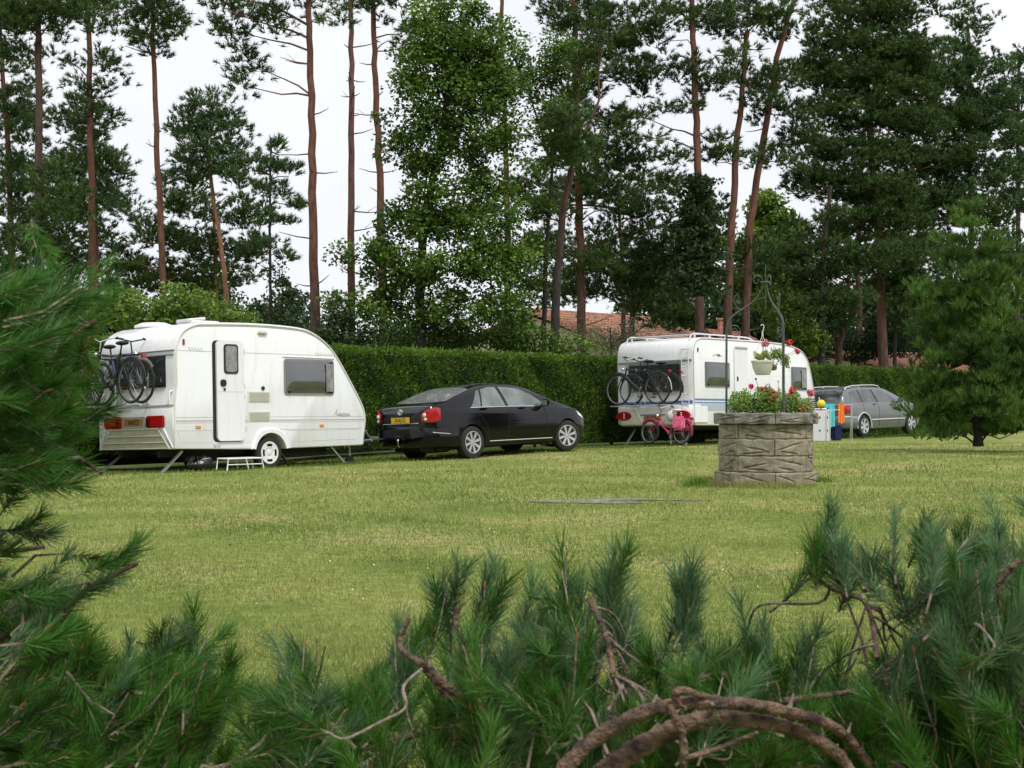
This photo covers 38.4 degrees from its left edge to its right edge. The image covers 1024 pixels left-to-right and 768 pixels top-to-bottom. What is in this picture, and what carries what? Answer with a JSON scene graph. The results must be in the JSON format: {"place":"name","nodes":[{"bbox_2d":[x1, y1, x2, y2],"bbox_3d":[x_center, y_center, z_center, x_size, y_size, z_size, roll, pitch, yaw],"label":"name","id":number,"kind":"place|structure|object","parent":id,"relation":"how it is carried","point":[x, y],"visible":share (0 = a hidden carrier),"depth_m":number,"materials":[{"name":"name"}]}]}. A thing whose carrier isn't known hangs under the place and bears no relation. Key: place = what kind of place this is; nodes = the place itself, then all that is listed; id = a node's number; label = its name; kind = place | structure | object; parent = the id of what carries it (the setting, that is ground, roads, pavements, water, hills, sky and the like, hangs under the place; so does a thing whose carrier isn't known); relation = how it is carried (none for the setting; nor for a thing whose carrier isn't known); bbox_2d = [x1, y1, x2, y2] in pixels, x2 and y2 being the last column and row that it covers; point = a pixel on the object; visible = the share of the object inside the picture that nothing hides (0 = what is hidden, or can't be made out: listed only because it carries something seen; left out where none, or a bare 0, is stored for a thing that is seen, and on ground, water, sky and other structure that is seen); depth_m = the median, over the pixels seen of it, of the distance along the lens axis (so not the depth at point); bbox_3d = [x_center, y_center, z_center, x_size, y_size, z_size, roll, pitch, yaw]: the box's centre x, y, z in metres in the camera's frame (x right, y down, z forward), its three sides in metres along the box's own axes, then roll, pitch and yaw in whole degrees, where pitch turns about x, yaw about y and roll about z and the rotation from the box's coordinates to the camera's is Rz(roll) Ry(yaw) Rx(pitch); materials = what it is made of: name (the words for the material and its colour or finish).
{"place":"outdoors","nodes":[
{"label":"outdoors","id":0,"kind":"place"},
{"bbox_2d":[14,471,968,617],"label":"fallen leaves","id":1,"kind":"object","parent":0,"point":[427,523],"visible":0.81,"depth_m":13.36,"materials":[{"name":"brown plant"}]},
{"bbox_2d":[0,431,1023,767],"bbox_3d":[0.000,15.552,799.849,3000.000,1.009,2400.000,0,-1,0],"label":"lawn","id":2,"kind":"structure","parent":0,"point":[1014,439],"depth_m":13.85,"materials":[{"name":"green plant"}]},
{"bbox_2d":[0,2,69,275],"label":"pine tree","id":3,"kind":"object","parent":2,"relation":"on","point":[11,207],"visible":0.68,"depth_m":41.90,"materials":[{"name":"green plant"}]},
{"bbox_2d":[0,0,113,272],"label":"pine tree","id":4,"kind":"object","parent":2,"relation":"on","point":[15,15],"visible":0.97,"depth_m":37.97,"materials":[{"name":"green plant"}]},
{"bbox_2d":[0,219,134,515],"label":"pine shrub","id":5,"kind":"object","parent":2,"relation":"on","point":[42,326],"visible":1,"depth_m":2.52,"materials":[{"name":"green plant"}]},
{"bbox_2d":[0,74,152,334],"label":"pine tree","id":6,"kind":"object","parent":2,"relation":"on","point":[110,155],"visible":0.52,"depth_m":45.86,"materials":[{"name":"green plant"}]},
{"bbox_2d":[0,228,158,301],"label":"pine tree","id":7,"kind":"object","parent":2,"relation":"on","point":[72,252],"visible":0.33,"depth_m":49.62,"materials":[{"name":"green plant"}]},
{"bbox_2d":[25,0,143,334],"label":"pine tree","id":8,"kind":"object","parent":2,"relation":"on","point":[90,108],"visible":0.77,"depth_m":43.05,"materials":[{"name":"green plant"}]},
{"bbox_2d":[0,494,254,767],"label":"pine shrub","id":9,"kind":"object","parent":2,"relation":"on","point":[120,712],"visible":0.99,"depth_m":2.36,"materials":[{"name":"green plant"}]},
{"bbox_2d":[103,0,195,304],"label":"pine tree","id":10,"kind":"object","parent":2,"relation":"on","point":[166,22],"visible":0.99,"depth_m":40.04,"materials":[{"name":"green plant"}]},
{"bbox_2d":[84,280,262,334],"bbox_3d":[-7.618,-0.254,33.059,4.248,4.183,1.856,0,-1,0],"label":"bush","id":11,"kind":"object","parent":2,"relation":"on","point":[173,310],"visible":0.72,"depth_m":32.82,"materials":[{"name":"green plant"}]},
{"bbox_2d":[183,453,215,470],"bbox_3d":[-5.335,1.360,25.122,0.555,0.362,0.364,0,-1,-23],"label":"rubbish bag","id":12,"kind":"object","parent":2,"relation":"on","point":[199,462],"visible":0.87,"depth_m":25.00,"materials":[{"name":"black plastic"}]},
{"bbox_2d":[114,183,291,320],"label":"pine tree","id":13,"kind":"object","parent":2,"relation":"on","point":[194,243],"visible":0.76,"depth_m":48.77,"materials":[{"name":"green plant"}]},
{"bbox_2d":[151,84,272,314],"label":"pine tree","id":14,"kind":"object","parent":2,"relation":"on","point":[206,165],"visible":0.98,"depth_m":44.86,"materials":[{"name":"green plant"}]},
{"bbox_2d":[90,317,378,472],"bbox_3d":[-4.720,0.222,27.170,2.218,2.688,6.430,-3,-3,40],"label":"touring caravan","id":15,"kind":"object","parent":2,"relation":"on","point":[270,394],"visible":0.88,"depth_m":25.60,"materials":[{"name":"beige plastic"}]},
{"bbox_2d":[78,337,146,405],"bbox_3d":[-6.770,-0.234,24.882,1.958,1.168,0.640,-3,-3,40],"label":"bicycle","id":16,"kind":"object","parent":15,"relation":"on","point":[130,358],"visible":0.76,"depth_m":24.66,"materials":[{"name":"black metal"}]},
{"bbox_2d":[89,336,154,405],"bbox_3d":[-6.674,-0.215,25.089,1.922,1.140,0.610,-3,-3,40],"label":"bicycle","id":17,"kind":"object","parent":15,"relation":"on","point":[146,361],"visible":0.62,"depth_m":24.93,"materials":[{"name":"black metal"}]},
{"bbox_2d":[109,356,165,390],"bbox_3d":[-6.427,-0.181,25.197,1.600,0.530,0.030,-3,-3,40],"label":"rear window","id":18,"kind":"structure","parent":15,"relation":"in","point":[158,362],"depth_m":24.87,"materials":[{"name":"black glass"}]},
{"bbox_2d":[215,341,245,440],"bbox_3d":[-4.838,0.119,25.360,0.060,1.720,0.622,-3,-3,40],"label":"door","id":19,"kind":"structure","parent":15,"relation":"in","point":[229,355],"depth_m":25.33,"materials":[{"name":"grey"}]},
{"bbox_2d":[284,359,333,394],"bbox_3d":[-3.672,-0.127,26.767,0.058,0.645,1.200,-3,-3,40],"label":"window","id":20,"kind":"structure","parent":15,"relation":"in","point":[301,376],"depth_m":26.73,"materials":[{"name":"grey glass"}]},
{"bbox_2d":[216,457,263,470],"bbox_3d":[-4.635,1.360,25.094,0.327,0.218,0.827,-1,-1,40],"label":"caravan step","id":21,"kind":"object","parent":2,"relation":"on","point":[235,458],"visible":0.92,"depth_m":25.03,"materials":[{"name":"white metal"}]},
{"bbox_2d":[226,132,307,324],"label":"pine tree","id":22,"kind":"object","parent":2,"relation":"on","point":[284,165],"visible":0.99,"depth_m":42.01,"materials":[{"name":"green plant"}]},
{"bbox_2d":[193,0,361,333],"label":"pine tree","id":23,"kind":"object","parent":2,"relation":"on","point":[220,26],"visible":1,"depth_m":38.02,"materials":[{"name":"green plant"}]},
{"bbox_2d":[263,258,304,326],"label":"bush","id":24,"kind":"object","parent":2,"relation":"on","point":[283,281],"visible":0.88,"depth_m":42.02,"materials":[{"name":"green plant"}]},
{"bbox_2d":[298,0,395,345],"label":"pine tree","id":25,"kind":"object","parent":2,"relation":"on","point":[351,199],"visible":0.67,"depth_m":41.06,"materials":[{"name":"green plant"}]},
{"bbox_2d":[310,300,423,347],"bbox_3d":[-3.833,-0.146,36.009,3.394,3.798,1.899,0,-1,0],"label":"bush","id":26,"kind":"object","parent":2,"relation":"on","point":[342,320],"visible":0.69,"depth_m":35.80,"materials":[{"name":"green plant"}]},
{"bbox_2d":[354,0,430,345],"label":"pine tree","id":27,"kind":"object","parent":2,"relation":"on","point":[380,172],"visible":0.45,"depth_m":43.08,"materials":[{"name":"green plant"}]},
{"bbox_2d":[316,0,551,351],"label":"oak tree","id":28,"kind":"object","parent":2,"relation":"on","point":[459,82],"visible":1,"depth_m":36.79,"materials":[{"name":"green plant"}]},
{"bbox_2d":[379,312,540,359],"bbox_3d":[-1.341,-0.084,37.972,4.358,3.740,2.556,0,-1,0],"label":"bush","id":29,"kind":"object","parent":2,"relation":"on","point":[439,337],"visible":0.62,"depth_m":37.67,"materials":[{"name":"green plant"}]},
{"bbox_2d":[377,383,583,458],"bbox_3d":[-0.579,0.710,29.681,2.137,1.472,4.706,-4,-1,44],"label":"saloon car","id":30,"kind":"object","parent":2,"relation":"on","point":[469,420],"visible":0.99,"depth_m":28.56,"materials":[{"name":"black paint"}]},
{"bbox_2d":[158,515,815,767],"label":"pine shrub","id":31,"kind":"object","parent":2,"relation":"on","point":[540,707],"visible":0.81,"depth_m":2.33,"materials":[{"name":"green plant"}]},
{"bbox_2d":[499,0,527,326],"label":"pine tree","id":32,"kind":"object","parent":2,"relation":"on","point":[508,163],"visible":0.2,"depth_m":40.06,"materials":[{"name":"brown plant"}]},
{"bbox_2d":[48,332,1023,465],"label":"clipped hedge","id":33,"kind":"object","parent":2,"relation":"on","point":[383,377],"visible":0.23,"depth_m":34.97,"materials":[{"name":"green plant"}]},
{"bbox_2d":[62,267,1023,372],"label":"wood","id":34,"kind":"object","parent":2,"relation":"on","point":[716,303],"visible":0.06,"depth_m":85.12,"materials":[{"name":"green plant"}]},
{"bbox_2d":[491,26,604,444],"bbox_3d":[0.919,-3.942,40.036,3.346,11.517,2.062,0,-1,0],"label":"oak tree","id":35,"kind":"object","parent":2,"relation":"on","point":[551,69],"visible":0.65,"depth_m":39.96,"materials":[{"name":"green plant"}]},
{"bbox_2d":[490,322,609,446],"bbox_3d":[0.974,0.105,37.647,3.142,3.348,2.142,0,-1,0],"label":"bush","id":36,"kind":"object","parent":2,"relation":"on","point":[564,348],"visible":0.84,"depth_m":37.55,"materials":[{"name":"green plant"}]},
{"bbox_2d":[524,9,632,446],"bbox_3d":[1.786,-3.994,37.723,2.686,11.588,2.905,0,-1,12],"label":"pine tree","id":37,"kind":"object","parent":2,"relation":"on","point":[573,155],"visible":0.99,"depth_m":38.13,"materials":[{"name":"green plant"}]},
{"bbox_2d":[466,307,708,356],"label":"house","id":38,"kind":"structure","parent":2,"relation":"on","point":[567,317],"depth_m":59.31,"materials":[{"name":"ceramic"}]},
{"bbox_2d":[522,0,679,353],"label":"pine tree","id":39,"kind":"object","parent":2,"relation":"on","point":[585,184],"visible":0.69,"depth_m":43.90,"materials":[{"name":"green plant"}]},
{"bbox_2d":[490,161,738,337],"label":"pine tree","id":40,"kind":"object","parent":2,"relation":"on","point":[639,178],"visible":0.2,"depth_m":53.82,"materials":[{"name":"green plant"}]},
{"bbox_2d":[529,498,706,503],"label":"bare soil","id":41,"kind":"structure","parent":2,"relation":"on","point":[603,500],"depth_m":16.76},
{"bbox_2d":[531,213,709,341],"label":"pine tree","id":42,"kind":"object","parent":2,"relation":"on","point":[649,249],"visible":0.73,"depth_m":45.65,"materials":[{"name":"green plant"}]},
{"bbox_2d":[572,315,674,444],"bbox_3d":[3.070,-0.055,40.051,2.802,3.727,1.806,0,-1,-17],"label":"bush","id":43,"kind":"object","parent":2,"relation":"on","point":[619,338],"visible":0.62,"depth_m":39.88,"materials":[{"name":"green plant"}]},
{"bbox_2d":[641,404,693,444],"bbox_3d":[3.657,0.957,34.754,0.517,0.941,1.649,7,-5,-41],"label":"bicycle","id":44,"kind":"object","parent":2,"relation":"on","point":[671,433],"visible":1,"depth_m":34.75,"materials":[{"name":"pink metal"}]},
{"bbox_2d":[666,410,674,421],"bbox_3d":[3.748,0.757,34.679,0.219,0.281,0.225,7,-5,-41],"label":"child seat cover","id":45,"kind":"object","parent":44,"relation":"on","point":[670,415],"visible":0.94,"depth_m":34.60,"materials":[{"name":"plastic"}]},
{"bbox_2d":[672,416,684,429],"bbox_3d":[3.884,0.912,34.307,0.140,0.324,0.367,7,-5,-41],"label":"bicycle pannier","id":46,"kind":"object","parent":44,"relation":"attached to","point":[678,422],"visible":1,"depth_m":34.23,"materials":[{"name":"pink fabric"}]},
{"bbox_2d":[681,418,692,430],"bbox_3d":[4.078,0.936,34.478,0.140,0.324,0.367,7,-5,-41],"label":"bicycle pannier","id":47,"kind":"object","parent":44,"relation":"attached to","point":[687,427],"visible":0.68,"depth_m":34.37,"materials":[{"name":"pink fabric"}]},
{"bbox_2d":[593,0,770,441],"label":"pine tree","id":48,"kind":"object","parent":2,"relation":"on","point":[692,63],"visible":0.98,"depth_m":42.84,"materials":[{"name":"green plant"}]},
{"bbox_2d":[674,475,722,486],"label":"weed clump","id":49,"kind":"object","parent":2,"relation":"on","point":[692,482],"visible":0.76,"depth_m":19.43,"materials":[{"name":"green plant"}]},
{"bbox_2d":[610,333,814,444],"bbox_3d":[5.546,0.192,38.327,2.346,2.730,7.410,-2,-3,42],"label":"touring caravan","id":50,"kind":"object","parent":2,"relation":"on","point":[699,362],"visible":0.64,"depth_m":36.22,"materials":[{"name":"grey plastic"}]},
{"bbox_2d":[606,356,671,405],"bbox_3d":[3.073,-0.085,35.800,1.994,1.190,0.652,-2,-3,42],"label":"bicycle","id":51,"kind":"object","parent":50,"relation":"on","point":[644,390],"visible":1,"depth_m":35.65,"materials":[{"name":"black metal"}]},
{"bbox_2d":[620,358,683,404],"bbox_3d":[3.385,-0.064,35.818,1.922,1.140,0.610,-2,-3,42],"label":"bicycle","id":52,"kind":"object","parent":50,"relation":"on","point":[670,374],"visible":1,"depth_m":35.65,"materials":[{"name":"black metal"}]},
{"bbox_2d":[628,362,680,392],"bbox_3d":[3.487,-0.157,36.057,1.600,0.700,0.035,-2,-3,42],"label":"rear window","id":53,"kind":"structure","parent":50,"relation":"in","point":[673,366],"depth_m":36.01,"materials":[{"name":"grey"}]},
{"bbox_2d":[705,362,729,386],"bbox_3d":[5.050,-0.230,36.059,0.055,0.610,1.070,-2,-3,42],"label":"window","id":54,"kind":"structure","parent":50,"relation":"in","point":[714,371],"depth_m":35.97,"materials":[{"name":"grey"}]},
{"bbox_2d":[734,346,747,410],"bbox_3d":[5.757,-0.047,36.835,0.040,1.780,0.610,-2,-3,42],"label":"door","id":55,"kind":"structure","parent":50,"relation":"in","point":[740,353],"depth_m":36.84,"materials":[{"name":"grey plastic"}]},
{"bbox_2d":[791,367,806,389],"bbox_3d":[7.614,-0.142,38.944,0.058,0.610,0.770,-2,-3,42],"label":"window","id":56,"kind":"structure","parent":50,"relation":"in","point":[798,374],"depth_m":38.91,"materials":[{"name":"grey glass"}]},
{"bbox_2d":[696,480,744,487],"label":"weed clump","id":57,"kind":"object","parent":2,"relation":"on","point":[720,484],"visible":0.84,"depth_m":19.22,"materials":[{"name":"green plant"}]},
{"bbox_2d":[688,0,801,338],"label":"pine tree","id":58,"kind":"object","parent":2,"relation":"on","point":[761,14],"visible":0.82,"depth_m":43.84,"materials":[{"name":"green plant"}]},
{"bbox_2d":[714,413,818,484],"bbox_3d":[3.493,0.903,20.237,1.366,1.021,1.368,0,-1,23],"label":"stone well","id":59,"kind":"object","parent":2,"relation":"on","point":[766,447],"visible":0.96,"depth_m":19.69,"materials":[{"name":"grey stone"}]},
{"bbox_2d":[726,384,757,412],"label":"flowering plant","id":60,"kind":"object","parent":59,"relation":"on","point":[738,404],"visible":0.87,"depth_m":20.07,"materials":[{"name":"green plant"}]},
{"bbox_2d":[725,265,784,412],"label":"iron well arch","id":61,"kind":"structure","parent":59,"relation":"on","point":[776,309],"depth_m":20.25,"materials":[{"name":"black metal"}]},
{"bbox_2d":[751,324,773,374],"bbox_3d":[3.440,-0.476,20.212,0.312,0.702,0.312,0,-1,0],"label":"hanging basket","id":62,"kind":"object","parent":61,"relation":"hanging from","point":[762,367],"visible":1,"depth_m":20.11,"materials":[{"name":"beige plastic"}]},
{"bbox_2d":[753,339,799,370],"bbox_3d":[3.640,-0.386,20.206,0.693,0.480,0.324,0,-1,0],"label":"trailing plant","id":63,"kind":"object","parent":62,"relation":"in","point":[774,354],"visible":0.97,"depth_m":20.18,"materials":[{"name":"green plant"}]},
{"bbox_2d":[749,384,781,412],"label":"flowering plant","id":64,"kind":"object","parent":59,"relation":"on","point":[767,397],"visible":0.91,"depth_m":20.02,"materials":[{"name":"green plant"}]},
{"bbox_2d":[755,378,782,412],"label":"flowering plant","id":65,"kind":"object","parent":59,"relation":"on","point":[780,392],"visible":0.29,"depth_m":20.39,"materials":[{"name":"green plant"}]},
{"bbox_2d":[779,387,805,412],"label":"flowering plant","id":66,"kind":"object","parent":59,"relation":"on","point":[793,405],"visible":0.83,"depth_m":20.09,"materials":[{"name":"green plant"}]},
{"bbox_2d":[799,389,815,412],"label":"flowering plant","id":67,"kind":"object","parent":59,"relation":"on","point":[808,403],"visible":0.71,"depth_m":20.22,"materials":[{"name":"green plant"}]},
{"bbox_2d":[709,187,833,342],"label":"broadleaf tree","id":68,"kind":"object","parent":2,"relation":"on","point":[771,212],"visible":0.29,"depth_m":61.54,"materials":[{"name":"green plant"}]},
{"bbox_2d":[711,479,837,489],"bbox_3d":[3.357,1.323,19.158,1.809,0.169,1.210,0,-1,0],"label":"weed clump","id":69,"kind":"object","parent":2,"relation":"on","point":[769,484],"visible":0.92,"depth_m":19.08,"materials":[{"name":"green plant"}]},
{"bbox_2d":[709,0,845,339],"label":"pine tree","id":70,"kind":"object","parent":2,"relation":"on","point":[747,255],"visible":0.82,"depth_m":44.48,"materials":[{"name":"green plant"}]},
{"bbox_2d":[556,481,1023,767],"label":"pine shrub","id":71,"kind":"object","parent":2,"relation":"on","point":[943,687],"visible":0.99,"depth_m":2.21,"materials":[{"name":"green plant"}]},
{"bbox_2d":[750,282,833,357],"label":"bush","id":72,"kind":"object","parent":2,"relation":"on","point":[807,340],"visible":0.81,"depth_m":47.73,"materials":[{"name":"green plant"}]},
{"bbox_2d":[811,397,819,407],"bbox_3d":[8.008,0.931,39.173,0.404,1.161,0.549,0,-1,0],"label":"folding chair","id":73,"kind":"object","parent":2,"relation":"on","point":[815,403],"visible":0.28,"depth_m":39.25,"materials":[{"name":"grey"}]},
{"bbox_2d":[752,185,879,364],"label":"pine tree","id":74,"kind":"object","parent":2,"relation":"on","point":[841,296],"visible":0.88,"depth_m":47.54,"materials":[{"name":"green plant"}]},
{"bbox_2d":[810,407,839,440],"bbox_3d":[8.064,1.046,38.308,0.924,0.885,0.135,0,-1,3],"label":"cabinet","id":75,"kind":"object","parent":2,"relation":"on","point":[821,430],"visible":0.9,"depth_m":38.27,"materials":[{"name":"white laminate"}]},
{"bbox_2d":[817,474,836,481],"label":"weed clump","id":76,"kind":"object","parent":2,"relation":"on","point":[824,478],"visible":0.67,"depth_m":20.14,"materials":[{"name":"green plant"}]},
{"bbox_2d":[752,231,916,365],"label":"pine tree","id":77,"kind":"object","parent":2,"relation":"on","point":[844,257],"visible":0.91,"depth_m":47.82,"materials":[{"name":"green plant"}]},
{"bbox_2d":[831,425,841,439],"bbox_3d":[8.638,1.296,39.183,0.240,0.400,0.240,0,-1,-6],"label":"water canister","id":78,"kind":"object","parent":2,"relation":"on","point":[836,432],"visible":0.9,"depth_m":39.07,"materials":[{"name":"blue plastic"}]},
{"bbox_2d":[835,404,851,437],"bbox_3d":[8.576,1.018,38.936,0.789,0.959,0.319,0,-1,3],"label":"drying rack","id":79,"kind":"object","parent":2,"relation":"on","point":[851,416],"visible":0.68,"depth_m":38.84,"materials":[{"name":"silver metal"}]},
{"bbox_2d":[824,404,834,426],"bbox_3d":[8.368,0.834,38.788,0.270,0.625,0.076,0,-1,3],"label":"towel","id":80,"kind":"object","parent":79,"relation":"hanging from","point":[832,413],"visible":0.59,"depth_m":38.77,"materials":[{"name":"teal fabric"}]},
{"bbox_2d":[838,404,844,423],"bbox_3d":[8.673,0.784,38.773,0.160,0.525,0.076,0,-1,3],"label":"towel","id":81,"kind":"object","parent":79,"relation":"hanging from","point":[841,414],"visible":0.97,"depth_m":38.76,"materials":[{"name":"orange fabric"}]},
{"bbox_2d":[758,0,963,366],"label":"pine tree","id":82,"kind":"object","parent":2,"relation":"on","point":[879,61],"visible":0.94,"depth_m":50.20,"materials":[{"name":"green plant"}]},
{"bbox_2d":[814,385,918,436],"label":"estate car","id":83,"kind":"object","parent":2,"relation":"on","point":[871,407],"visible":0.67,"depth_m":42.63,"materials":[{"name":"silver metal"}]},
{"bbox_2d":[806,319,938,365],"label":"bush","id":84,"kind":"object","parent":2,"relation":"on","point":[868,346],"visible":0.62,"depth_m":51.74,"materials":[{"name":"green plant"}]},
{"bbox_2d":[807,350,968,369],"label":"house","id":85,"kind":"structure","parent":2,"relation":"on","point":[903,361],"depth_m":64.18,"materials":[{"name":"brown tile"}]},
{"bbox_2d":[845,229,956,367],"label":"pine tree","id":86,"kind":"object","parent":2,"relation":"on","point":[917,263],"visible":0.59,"depth_m":50.33,"materials":[{"name":"green plant"}]},
{"bbox_2d":[783,51,1023,365],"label":"pine tree","id":87,"kind":"object","parent":2,"relation":"on","point":[953,159],"visible":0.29,"depth_m":54.62,"materials":[{"name":"green plant"}]},
{"bbox_2d":[871,260,952,434],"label":"pine tree","id":88,"kind":"object","parent":2,"relation":"on","point":[894,319],"visible":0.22,"depth_m":50.99,"materials":[{"name":"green plant"}]},
{"bbox_2d":[889,191,1023,446],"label":"young pine tree","id":89,"kind":"object","parent":2,"relation":"on","point":[989,391],"visible":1,"depth_m":28.74,"materials":[{"name":"green plant"}]},
{"bbox_2d":[921,0,1023,365],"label":"pine tree","id":90,"kind":"object","parent":2,"relation":"on","point":[969,90],"visible":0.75,"depth_m":55.34,"materials":[{"name":"green plant"}]},
{"bbox_2d":[977,42,1023,343],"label":"pine tree","id":91,"kind":"object","parent":2,"relation":"on","point":[1017,190],"visible":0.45,"depth_m":58.32,"materials":[{"name":"green plant"}]},
{"bbox_2d":[0,0,1023,335],"label":"sky","id":92,"kind":"structure","parent":0,"point":[193,66],"materials":[{"name":"white"}]},
{"bbox_2d":[76,457,1001,608],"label":"daisies","id":93,"kind":"object","parent":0,"point":[564,507],"visible":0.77,"depth_m":14.93,"materials":[{"name":"beige plant"}]},
{"bbox_2d":[74,431,1023,477],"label":"long grass","id":94,"kind":"structure","parent":0,"point":[357,460],"depth_m":29.85,"materials":[{"name":"green plant"}]},
{"bbox_2d":[655,173,737,297],"bbox_3d":[4.974,-4.042,39.960,2.189,3.380,1.789,0,-1,0],"label":"ivy","id":95,"kind":"object","parent":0,"point":[697,220],"visible":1,"depth_m":39.76,"materials":[{"name":"green plant"}]},
{"bbox_2d":[704,318,759,340],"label":"house","id":96,"kind":"structure","parent":0,"point":[719,330],"depth_m":70.84,"materials":[{"name":"orange brick"}]},
{"bbox_3d":[8.095,1.060,38.537,0.240,0.861,0.234,0,-1,0],"label":"beach bucket","id":97,"kind":"object","parent":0,"visible":0},
{"bbox_2d":[817,400,824,407],"bbox_3d":[8.095,0.520,38.547,0.220,0.220,0.220,0,-1,0],"label":"ball","id":98,"kind":"object","parent":97,"relation":"on","point":[820,403],"visible":1,"depth_m":38.47,"materials":[{"name":"yellow plastic"}]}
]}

